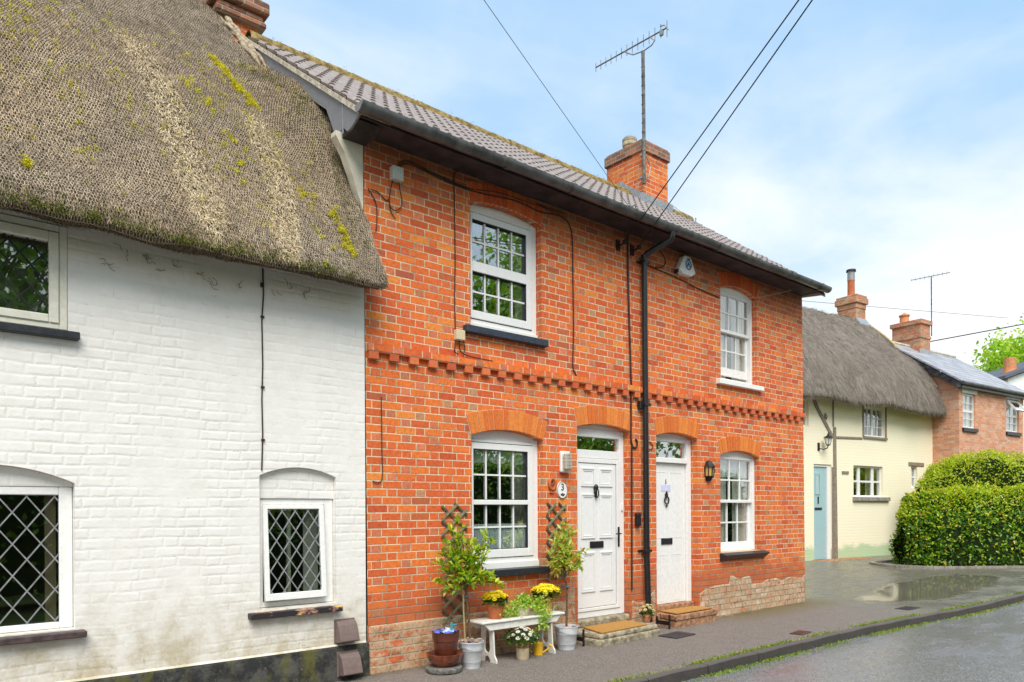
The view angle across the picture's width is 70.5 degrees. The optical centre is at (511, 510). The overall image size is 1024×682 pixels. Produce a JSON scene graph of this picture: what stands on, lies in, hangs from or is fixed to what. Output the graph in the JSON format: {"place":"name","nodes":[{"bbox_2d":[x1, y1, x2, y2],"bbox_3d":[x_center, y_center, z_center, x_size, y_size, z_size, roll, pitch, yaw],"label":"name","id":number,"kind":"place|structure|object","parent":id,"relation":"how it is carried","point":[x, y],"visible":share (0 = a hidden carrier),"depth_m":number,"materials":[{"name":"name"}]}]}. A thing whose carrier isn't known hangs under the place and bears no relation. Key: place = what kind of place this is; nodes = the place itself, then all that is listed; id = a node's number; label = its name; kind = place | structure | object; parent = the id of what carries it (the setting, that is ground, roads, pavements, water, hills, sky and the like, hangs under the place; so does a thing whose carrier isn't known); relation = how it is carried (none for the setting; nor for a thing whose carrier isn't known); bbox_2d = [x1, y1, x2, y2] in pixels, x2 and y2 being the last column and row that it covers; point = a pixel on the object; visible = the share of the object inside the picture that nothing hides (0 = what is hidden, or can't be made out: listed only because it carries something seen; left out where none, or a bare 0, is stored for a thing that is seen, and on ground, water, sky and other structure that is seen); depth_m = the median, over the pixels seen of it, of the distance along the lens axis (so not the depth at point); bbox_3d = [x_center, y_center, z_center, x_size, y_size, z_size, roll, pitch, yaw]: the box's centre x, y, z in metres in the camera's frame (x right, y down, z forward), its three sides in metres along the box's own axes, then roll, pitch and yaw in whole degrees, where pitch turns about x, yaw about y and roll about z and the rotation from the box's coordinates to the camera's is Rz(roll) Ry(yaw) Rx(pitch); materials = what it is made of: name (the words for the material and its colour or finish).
{"place":"outdoors","nodes":[
{"label":"outdoors","id":0,"kind":"place"},
{"bbox_2d":[262,0,1023,371],"label":"sky","id":1,"kind":"structure","parent":0,"point":[883,140],"materials":[{"name":"blue"}]},
{"bbox_2d":[337,555,1023,681],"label":"pavement","id":2,"kind":"structure","parent":0,"point":[842,595],"depth_m":9.84,"materials":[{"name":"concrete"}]},
{"bbox_2d":[0,0,388,681],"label":"thatched cottage","id":3,"kind":"structure","parent":2,"relation":"on","point":[158,522],"depth_m":5.82,"materials":[{"name":"white paint"}]},
{"bbox_2d":[0,213,79,340],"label":"window","id":4,"kind":"structure","parent":3,"relation":"in","point":[33,275],"depth_m":5.17,"materials":[{"name":"beige paint"}]},
{"bbox_2d":[0,466,86,645],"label":"window","id":5,"kind":"structure","parent":3,"relation":"in","point":[13,480],"depth_m":5.28,"materials":[{"name":"white wood"}]},
{"bbox_2d":[102,243,309,299],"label":"straw wisps","id":6,"kind":"object","parent":3,"relation":"attached to","point":[197,274],"visible":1,"depth_m":5.84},
{"bbox_2d":[260,268,264,469],"bbox_3d":[-2.126,-1.204,6.172,0.036,1.720,0.018,0,0,-40],"label":"cable","id":7,"kind":"object","parent":3,"relation":"attached to","point":[262,317],"visible":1,"depth_m":6.17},
{"bbox_2d":[248,468,342,619],"bbox_3d":[-1.940,0.269,6.403,0.839,1.293,0.260,0,0,-40],"label":"window","id":8,"kind":"structure","parent":3,"relation":"in","point":[311,491],"depth_m":6.46,"materials":[{"name":"white wood"}]},
{"bbox_2d":[426,663,462,674],"bbox_3d":[-0.653,1.520,6.961,0.356,0.056,0.354,0,0,-40],"label":"grindstone","id":9,"kind":"object","parent":2,"relation":"on","point":[433,669],"visible":0.75,"depth_m":6.84,"materials":[{"name":"grey stone"}]},
{"bbox_2d":[426,650,463,667],"bbox_3d":[-0.647,1.429,6.975,0.364,0.124,0.364,0,0,-40],"label":"saucer bowl","id":10,"kind":"object","parent":9,"relation":"on","point":[443,661],"visible":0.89,"depth_m":6.85,"materials":[{"name":"brown ceramic"}]},
{"bbox_2d":[431,629,459,655],"bbox_3d":[-0.640,1.317,6.986,0.274,0.306,0.274,0,0,-40],"label":"glazed pot","id":11,"kind":"object","parent":10,"relation":"in","point":[445,644],"visible":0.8,"depth_m":6.88,"materials":[{"name":"brown ceramic"}]},
{"bbox_2d":[434,623,456,632],"bbox_3d":[-0.641,1.139,6.986,0.236,0.123,0.236,0,0,-40],"label":"plastic bag","id":12,"kind":"object","parent":11,"relation":"in","point":[448,630],"visible":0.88,"depth_m":6.95,"materials":[{"name":"blue plastic"}]},
{"bbox_2d":[458,639,483,668],"bbox_3d":[-0.401,1.416,7.130,0.264,0.262,0.259,0,0,-40],"label":"bucket","id":13,"kind":"object","parent":2,"relation":"on","point":[471,656],"visible":0.97,"depth_m":7.04,"materials":[{"name":"paint"}]},
{"bbox_2d":[460,637,481,642],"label":"pebbles","id":14,"kind":"object","parent":13,"relation":"in","point":[472,640],"visible":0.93,"depth_m":7.08,"materials":[{"name":"beige stone"}]},
{"bbox_2d":[429,514,505,638],"bbox_3d":[-0.436,0.676,7.145,0.856,1.304,0.318,0,0,-40],"label":"potted shrub","id":15,"kind":"object","parent":14,"relation":"on","point":[465,573],"visible":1,"depth_m":7.08,"materials":[{"name":"green plant"}]},
{"bbox_2d":[467,610,564,663],"bbox_3d":[0.055,1.329,7.659,1.140,0.432,0.300,0,0,-40],"label":"bench","id":16,"kind":"object","parent":2,"relation":"on","point":[492,625],"visible":0.77,"depth_m":7.46,"materials":[{"name":"white paint"}]},
{"bbox_2d":[486,600,504,618],"bbox_3d":[-0.173,1.026,7.470,0.204,0.175,0.204,0,0,-40],"label":"flowerpot","id":17,"kind":"object","parent":16,"relation":"on","point":[494,612],"visible":0.79,"depth_m":7.40,"materials":[{"name":"ceramic"}]},
{"bbox_2d":[481,590,509,608],"bbox_3d":[-0.169,0.907,7.473,0.304,0.182,0.306,0,0,10],"label":"flowering plant","id":18,"kind":"object","parent":17,"relation":"in","point":[499,596],"visible":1,"depth_m":7.40,"materials":[{"name":"yellow plant"}]},
{"bbox_2d":[511,605,529,615],"bbox_3d":[0.095,1.065,7.688,0.220,0.095,0.219,0,0,-40],"label":"planter bowl","id":19,"kind":"object","parent":16,"relation":"on","point":[524,612],"visible":0.59,"depth_m":7.61,"materials":[{"name":"white ceramic"}]},
{"bbox_2d":[499,586,556,630],"bbox_3d":[0.124,1.053,7.702,0.785,0.473,0.428,0,0,-29],"label":"trailing plant","id":20,"kind":"object","parent":19,"relation":"in","point":[525,601],"visible":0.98,"depth_m":7.67,"materials":[{"name":"green plant"}]},
{"bbox_2d":[538,596,553,610],"bbox_3d":[0.371,1.034,8.004,0.200,0.155,0.200,0,0,-40],"label":"flowerpot","id":21,"kind":"object","parent":16,"relation":"on","point":[551,603],"visible":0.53,"depth_m":7.94,"materials":[{"name":"ceramic"}]},
{"bbox_2d":[530,583,561,601],"bbox_3d":[0.383,0.902,8.006,0.357,0.206,0.370,0,0,-40],"label":"flowering plant","id":22,"kind":"object","parent":21,"relation":"in","point":[549,588],"visible":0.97,"depth_m":7.94,"materials":[{"name":"yellow plant"}]},
{"bbox_2d":[203,0,831,674],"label":"brick cottage","id":23,"kind":"structure","parent":2,"relation":"on","point":[717,382],"depth_m":8.60,"materials":[{"name":"red brick"}]},
{"bbox_2d":[372,396,382,482],"bbox_3d":[-1.279,-0.673,6.881,0.114,0.831,0.009,0,0,-40],"label":"cable","id":24,"kind":"object","parent":23,"relation":"attached to","point":[381,442],"visible":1,"depth_m":6.91,"materials":[{"name":"black plastic"}]},
{"bbox_2d":[389,165,403,183],"bbox_3d":[-1.115,-3.249,6.995,0.120,0.130,0.074,0,0,-40],"label":"junction box","id":25,"kind":"object","parent":23,"relation":"attached to","point":[396,174],"visible":1,"depth_m":6.97,"materials":[{"name":"grey plastic"}]},
{"bbox_2d":[368,180,401,231],"bbox_3d":[-1.213,-2.919,6.940,0.372,0.542,0.018,0,0,-40],"label":"cable","id":26,"kind":"object","parent":25,"relation":"hanging from","point":[386,200],"visible":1,"depth_m":6.96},
{"bbox_2d":[441,503,468,624],"bbox_3d":[-0.584,0.538,7.448,0.329,1.238,0.024,0,0,-40],"label":"trellis","id":27,"kind":"object","parent":23,"relation":"attached to","point":[445,561],"visible":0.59,"depth_m":7.42,"materials":[{"name":"brown wood"}]},
{"bbox_2d":[453,171,457,329],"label":"cable","id":28,"kind":"object","parent":23,"relation":"attached to","point":[455,249],"visible":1,"depth_m":7.46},
{"bbox_2d":[454,329,464,340],"bbox_3d":[-0.541,-1.810,7.479,0.110,0.105,0.059,0,0,-40],"label":"junction box","id":29,"kind":"object","parent":23,"relation":"attached to","point":[459,335],"visible":1,"depth_m":7.45,"materials":[{"name":"beige plastic"}]},
{"bbox_2d":[454,340,492,361],"bbox_3d":[-0.402,-1.696,7.609,0.501,0.196,0.012,0,0,-40],"label":"cable","id":30,"kind":"object","parent":29,"relation":"hanging from","point":[466,354],"visible":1,"depth_m":7.53,"materials":[{"name":"black rubber"}]},
{"bbox_2d":[398,160,564,213],"bbox_3d":[-0.250,-3.390,7.757,2.264,0.175,0.010,0,0,-40],"label":"cable","id":31,"kind":"object","parent":23,"relation":"attached to","point":[476,189],"visible":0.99,"depth_m":7.63,"materials":[{"name":"black rubber"}]},
{"bbox_2d":[399,163,576,375],"bbox_3d":[-0.167,-2.513,7.821,2.432,1.846,0.015,0,0,-40],"label":"cable","id":32,"kind":"object","parent":23,"relation":"attached to","point":[533,209],"visible":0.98,"depth_m":8.25,"materials":[{"name":"black rubber"}]},
{"bbox_2d":[463,205,548,347],"bbox_3d":[-0.123,-2.583,7.976,1.155,1.449,0.307,0,0,-40],"label":"window","id":33,"kind":"structure","parent":23,"relation":"in","point":[521,329],"depth_m":8.05,"materials":[{"name":"white glass"}]},
{"bbox_2d":[471,431,549,576],"bbox_3d":[-0.113,-0.083,7.986,1.163,1.589,0.327,0,0,-40],"label":"window","id":34,"kind":"structure","parent":23,"relation":"in","point":[514,552],"depth_m":8.09,"materials":[{"name":"white glass"}]},
{"bbox_2d":[548,478,556,492],"bbox_3d":[0.464,-0.291,8.332,0.120,0.177,0.034,0,0,-40],"label":"wall ornament","id":35,"kind":"object","parent":23,"relation":"attached to","point":[550,484],"depth_m":8.32,"materials":[{"name":"ceramic"}]},
{"bbox_2d":[484,0,627,204],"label":"overhead cable","id":36,"kind":"object","parent":23,"relation":"attached to","point":[551,96],"visible":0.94,"depth_m":7.00,"materials":[{"name":"black rubber"}]},
{"bbox_2d":[546,502,566,580],"bbox_3d":[0.517,0.352,8.371,0.315,0.898,0.024,0,0,-40],"label":"trellis","id":37,"kind":"object","parent":23,"relation":"attached to","point":[553,523],"visible":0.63,"depth_m":8.33,"materials":[{"name":"brown wood"}]},
{"bbox_2d":[557,481,567,498],"bbox_3d":[0.585,-0.239,8.442,0.166,0.200,0.020,0,0,-40],"label":"number plaque","id":38,"kind":"object","parent":23,"relation":"attached to","point":[562,490],"visible":1,"depth_m":8.43,"materials":[{"name":"white ceramic"}]},
{"bbox_2d":[559,451,572,472],"bbox_3d":[0.637,-0.568,8.425,0.150,0.250,0.115,0,0,-40],"label":"bulkhead light","id":39,"kind":"object","parent":23,"relation":"attached to","point":[565,461],"visible":1,"depth_m":8.39,"materials":[{"name":"white plastic"}]},
{"bbox_2d":[578,463,615,608],"bbox_3d":[1.061,0.304,8.979,0.670,1.766,0.096,0,0,-40],"label":"door","id":40,"kind":"structure","parent":23,"relation":"in","point":[596,482],"depth_m":8.98,"materials":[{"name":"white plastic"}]},
{"bbox_2d":[616,239,626,250],"bbox_3d":[1.372,-3.327,9.033,0.070,0.130,0.146,0,0,-40],"label":"cable bracket","id":41,"kind":"object","parent":23,"relation":"attached to","point":[618,244],"visible":1,"depth_m":9.06,"materials":[{"name":"black metal"}]},
{"bbox_2d":[625,0,798,240],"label":"overhead cable","id":42,"kind":"object","parent":41,"relation":"attached to","point":[717,112],"visible":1,"depth_m":7.05,"materials":[{"name":"black rubber"}]},
{"bbox_2d":[595,20,668,184],"bbox_3d":[2.052,-6.843,12.514,0.979,2.556,1.329,0,0,-76],"label":"tv aerial","id":43,"kind":"object","parent":23,"relation":"attached to","point":[643,177],"visible":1,"depth_m":12.29,"materials":[{"name":"metal"}]},
{"bbox_2d":[627,234,637,589],"bbox_3d":[1.541,-1.243,9.241,0.194,4.520,0.029,0,0,-40],"label":"cable","id":44,"kind":"object","parent":23,"relation":"attached to","point":[632,446],"visible":0.97,"depth_m":9.21,"materials":[{"name":"black plastic"}]},
{"bbox_2d":[630,244,640,255],"bbox_3d":[1.579,-3.328,9.206,0.070,0.130,0.146,0,0,-40],"label":"cable bracket","id":45,"kind":"object","parent":23,"relation":"attached to","point":[632,249],"visible":1,"depth_m":9.23,"materials":[{"name":"black metal"}]},
{"bbox_2d":[640,0,812,244],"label":"overhead cable","id":46,"kind":"object","parent":45,"relation":"attached to","point":[732,114],"visible":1,"depth_m":7.11,"materials":[{"name":"black rubber"}]},
{"bbox_2d":[635,513,640,525],"bbox_3d":[1.616,0.114,9.282,0.083,0.175,0.054,0,0,-40],"label":"key box","id":47,"kind":"object","parent":23,"relation":"attached to","point":[637,519],"visible":1,"depth_m":9.26,"materials":[{"name":"black plastic"}]},
{"bbox_2d":[637,401,642,409],"bbox_3d":[1.655,-1.356,9.318,0.065,0.105,0.059,0,0,-40],"label":"junction box","id":48,"kind":"object","parent":23,"relation":"attached to","point":[640,405],"visible":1,"depth_m":9.29,"materials":[{"name":"black plastic"}]},
{"bbox_2d":[656,463,684,604],"bbox_3d":[2.147,0.313,9.950,0.738,1.918,0.083,0,0,-40],"label":"door","id":49,"kind":"structure","parent":23,"relation":"in","point":[670,480],"depth_m":9.98,"materials":[{"name":"white wood"}]},
{"bbox_2d":[647,243,719,297],"bbox_3d":[2.386,-3.292,9.963,1.611,0.440,0.012,0,0,-40],"label":"cable","id":50,"kind":"object","parent":23,"relation":"attached to","point":[674,276],"visible":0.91,"depth_m":9.71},
{"bbox_2d":[674,256,694,277],"bbox_3d":[2.371,-3.338,9.905,0.368,0.258,0.093,0,0,-40],"label":"alarm box","id":51,"kind":"object","parent":23,"relation":"attached to","point":[684,267],"visible":1,"depth_m":9.85,"materials":[{"name":"white plastic"}]},
{"bbox_2d":[704,460,715,480],"bbox_3d":[2.818,-0.563,10.251,0.196,0.297,0.118,0,0,-40],"label":"wall lantern","id":52,"kind":"object","parent":23,"relation":"attached to","point":[709,469],"depth_m":10.23,"materials":[{"name":"black metal"}]},
{"bbox_2d":[716,287,763,391],"bbox_3d":[3.338,-2.578,10.872,1.170,1.495,0.292,0,0,-40],"label":"window","id":53,"kind":"structure","parent":23,"relation":"in","point":[740,373],"depth_m":11.06,"materials":[{"name":"white wood"}]},
{"bbox_2d":[720,451,769,560],"bbox_3d":[3.415,-0.081,10.896,1.160,1.616,0.337,0,0,-40],"label":"window","id":54,"kind":"structure","parent":23,"relation":"in","point":[739,466],"depth_m":11.06,"materials":[{"name":"white wood"}]},
{"bbox_2d":[516,641,528,659],"bbox_3d":[0.110,1.456,7.529,0.136,0.176,0.135,0,0,-40],"label":"stoneware jar","id":55,"kind":"object","parent":2,"relation":"on","point":[522,652],"visible":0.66,"depth_m":7.47,"materials":[{"name":"beige ceramic"}]},
{"bbox_2d":[503,626,541,647],"bbox_3d":[0.104,1.303,7.540,0.396,0.203,0.417,0,0,-40],"label":"flowering plant","id":56,"kind":"object","parent":55,"relation":"in","point":[523,636],"visible":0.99,"depth_m":7.48,"materials":[{"name":"white plant"}]},
{"bbox_2d":[528,642,552,655],"bbox_3d":[0.305,1.476,7.732,0.274,0.135,0.106,0,0,23],"label":"watering can","id":57,"kind":"object","parent":2,"relation":"on","point":[538,649],"visible":0.89,"depth_m":7.70,"materials":[{"name":"yellow metal"}]},
{"bbox_2d":[554,624,578,650],"bbox_3d":[0.607,1.411,8.052,0.282,0.262,0.278,0,0,-40],"label":"bucket","id":58,"kind":"object","parent":2,"relation":"on","point":[566,637],"visible":0.99,"depth_m":7.96,"materials":[{"name":"metal"}]},
{"bbox_2d":[544,519,590,625],"bbox_3d":[0.615,0.706,8.103,0.658,1.235,0.266,0,0,-40],"label":"potted shrub","id":59,"kind":"object","parent":58,"relation":"in","point":[566,547],"visible":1,"depth_m":8.07,"materials":[{"name":"green plant"}]},
{"bbox_2d":[576,629,584,646],"bbox_3d":[0.747,1.456,8.297,0.024,0.210,0.220,0,0,-40],"label":"boot scraper","id":60,"kind":"object","parent":2,"relation":"on","point":[581,639],"visible":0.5,"depth_m":8.22,"materials":[{"name":"black metal"}]},
{"bbox_2d":[576,613,660,646],"bbox_3d":[1.220,1.438,8.747,1.178,0.242,0.639,0,0,-40],"label":"doorstep","id":61,"kind":"object","parent":2,"relation":"on","point":[596,639],"visible":0.55,"depth_m":8.60,"materials":[{"name":"stone"}]},
{"bbox_2d":[583,620,646,633],"bbox_3d":[1.223,1.392,8.677,0.903,0.020,0.430,0,0,-40],"label":"doormat","id":62,"kind":"object","parent":61,"relation":"on","point":[603,628],"visible":1,"depth_m":8.63,"materials":[{"name":"brown wicker"}]},
{"bbox_2d":[643,614,650,621],"bbox_3d":[1.697,1.355,9.094,0.112,0.090,0.112,0,0,-40],"label":"flowerpot","id":63,"kind":"object","parent":61,"relation":"on","point":[647,618],"visible":0.91,"depth_m":9.06,"materials":[{"name":"ceramic"}]},
{"bbox_2d":[639,604,655,618],"bbox_3d":[1.702,1.262,9.089,0.234,0.186,0.216,0,0,-40],"label":"flowering plant","id":64,"kind":"object","parent":63,"relation":"in","point":[651,609],"visible":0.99,"depth_m":9.06,"materials":[{"name":"white plant"}]},
{"bbox_2d":[656,615,669,628],"bbox_3d":[1.968,1.450,9.425,0.024,0.210,0.220,0,0,-40],"label":"boot scraper","id":65,"kind":"object","parent":2,"relation":"on","point":[662,622],"visible":0.75,"depth_m":9.40,"materials":[{"name":"black metal"}]},
{"bbox_2d":[658,631,695,638],"bbox_3d":[2.029,1.533,8.902,0.420,0.030,0.260,0,0,-44],"label":"drain cover","id":66,"kind":"object","parent":2,"relation":"on","point":[676,635],"visible":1,"depth_m":8.87,"materials":[{"name":"metal"}]},
{"bbox_2d":[657,601,717,627],"bbox_3d":[2.347,1.414,9.844,1.009,0.278,0.444,0,0,-40],"label":"doorstep","id":67,"kind":"object","parent":2,"relation":"on","point":[691,618],"visible":0.62,"depth_m":9.68,"materials":[{"name":"brick"}]},
{"bbox_2d":[661,606,712,613],"bbox_3d":[2.371,1.344,9.815,0.838,0.016,0.300,0,0,-40],"label":"doormat","id":68,"kind":"object","parent":67,"relation":"on","point":[681,610],"visible":1,"depth_m":9.77,"materials":[{"name":"brown wicker"}]},
{"bbox_2d":[790,630,811,634],"bbox_3d":[3.593,1.525,9.012,0.160,0.030,0.300,0,0,42],"label":"drain cover","id":69,"kind":"object","parent":2,"relation":"on","point":[800,632],"visible":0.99,"depth_m":8.97,"materials":[{"name":"metal"}]},
{"bbox_2d":[603,590,1022,681],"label":"grass","id":70,"kind":"structure","parent":2,"relation":"on","point":[762,646],"depth_m":8.31,"materials":[{"name":"green plant"}]},
{"bbox_2d":[812,557,873,560],"bbox_3d":[8.517,1.284,18.574,2.200,0.092,0.419,0,0,-34],"label":"doorstep","id":71,"kind":"object","parent":2,"relation":"on","point":[850,558],"visible":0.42,"depth_m":18.43,"materials":[{"name":"brick"}]},
{"bbox_2d":[802,268,947,560],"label":"thatched cottage","id":72,"kind":"structure","parent":2,"relation":"on","point":[855,363],"depth_m":19.53,"materials":[{"name":"beige paint"}]},
{"bbox_2d":[803,399,805,425],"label":"window","id":73,"kind":"structure","parent":72,"relation":"in","point":[804,401],"depth_m":18.15,"materials":[{"name":"white wood"}]},
{"bbox_2d":[814,467,825,559],"bbox_3d":[7.826,0.065,18.455,0.568,2.358,0.055,0,0,-34],"label":"door","id":74,"kind":"structure","parent":72,"relation":"in","point":[819,472],"depth_m":18.45,"materials":[{"name":"blue wood"}]},
{"bbox_2d":[817,433,832,450],"bbox_3d":[7.910,-1.741,18.261,0.358,0.450,0.214,0,0,-10],"label":"wall lantern","id":75,"kind":"object","parent":72,"relation":"attached to","point":[828,439],"depth_m":18.25,"materials":[{"name":"black metal"}]},
{"bbox_2d":[853,466,890,500],"bbox_3d":[9.691,-0.729,19.725,1.750,0.947,0.312,0,0,-34],"label":"window","id":76,"kind":"structure","parent":72,"relation":"in","point":[869,481],"depth_m":19.81,"materials":[{"name":"white wood"}]},
{"bbox_2d":[862,406,887,439],"bbox_3d":[9.871,-2.402,19.802,1.190,0.910,0.170,0,0,-34],"label":"window","id":77,"kind":"structure","parent":72,"relation":"in","point":[880,437],"depth_m":19.87,"materials":[{"name":"white wood"}]},
{"bbox_2d":[908,462,923,487],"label":"window","id":78,"kind":"structure","parent":72,"relation":"in","point":[909,463],"depth_m":21.04,"materials":[{"name":"white wood"}]},
{"bbox_2d":[895,606,919,609],"bbox_3d":[6.097,1.512,11.162,0.420,0.030,0.220,0,0,-42],"label":"drain cover","id":79,"kind":"object","parent":2,"relation":"on","point":[906,608],"visible":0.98,"depth_m":11.10,"materials":[{"name":"metal"}]},
{"bbox_2d":[864,312,1023,465],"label":"brick house","id":80,"kind":"structure","parent":2,"relation":"on","point":[985,410],"depth_m":21.91,"materials":[{"name":"red brick"}]},
{"bbox_2d":[911,271,949,335],"bbox_3d":[13.488,-6.664,23.329,1.158,2.077,0.043,0,0,10],"label":"tv aerial","id":81,"kind":"object","parent":80,"relation":"attached to","point":[924,277],"visible":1,"depth_m":23.31,"materials":[{"name":"grey metal"}]},
{"bbox_2d":[962,389,978,432],"bbox_3d":[13.396,-2.930,21.275,0.910,1.250,0.197,0,0,-34],"label":"window","id":82,"kind":"structure","parent":80,"relation":"in","point":[968,413],"depth_m":21.33,"materials":[{"name":"white glass"}]},
{"bbox_2d":[930,324,1023,341],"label":"overhead cable","id":83,"kind":"object","parent":80,"relation":"attached to","point":[976,332],"visible":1,"depth_m":23.34,"materials":[{"name":"black rubber"}]},
{"bbox_2d":[1006,397,1023,435],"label":"window","id":84,"kind":"structure","parent":80,"relation":"in","point":[1010,404],"depth_m":22.88,"materials":[{"name":"white glass"}]},
{"bbox_2d":[869,560,1023,568],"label":"edging","id":85,"kind":"object","parent":2,"relation":"on","point":[878,562],"visible":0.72,"depth_m":15.56,"materials":[{"name":"concrete"}]},
{"bbox_2d":[913,449,1023,491],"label":"hedge","id":86,"kind":"object","parent":2,"relation":"on","point":[970,471],"visible":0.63,"depth_m":19.18,"materials":[{"name":"green plant"}]},
{"bbox_2d":[683,601,1023,681],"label":"road","id":87,"kind":"structure","parent":0,"point":[987,647],"depth_m":7.78,"materials":[{"name":"grey asphalt"}]},
{"bbox_2d":[621,592,1023,681],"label":"kerb","id":88,"kind":"structure","parent":87,"relation":"on","point":[694,671],"depth_m":8.39,"materials":[{"name":"concrete"}]},
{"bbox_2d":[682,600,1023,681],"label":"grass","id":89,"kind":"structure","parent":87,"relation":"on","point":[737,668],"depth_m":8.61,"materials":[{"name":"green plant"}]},
{"bbox_2d":[807,301,1004,317],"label":"overhead cable","id":90,"kind":"object","parent":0,"point":[909,309],"visible":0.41,"depth_m":40.19,"materials":[{"name":"rubber"}]},
{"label":"ground","id":91,"kind":"structure","parent":0,"visible":0},
{"bbox_2d":[887,481,1023,565],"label":"hedge","id":92,"kind":"object","parent":91,"relation":"on","point":[974,525],"visible":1,"depth_m":16.12,"materials":[{"name":"green plant"}]},
{"bbox_2d":[964,313,1023,372],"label":"broadleaf tree","id":93,"kind":"object","parent":91,"relation":"on","point":[994,361],"visible":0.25,"depth_m":44.67,"materials":[{"name":"green plant"}]},
{"bbox_2d":[987,357,1023,417],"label":"white house","id":94,"kind":"structure","parent":91,"relation":"on","point":[1011,371],"depth_m":36.58,"materials":[{"name":"paint"}]}
]}

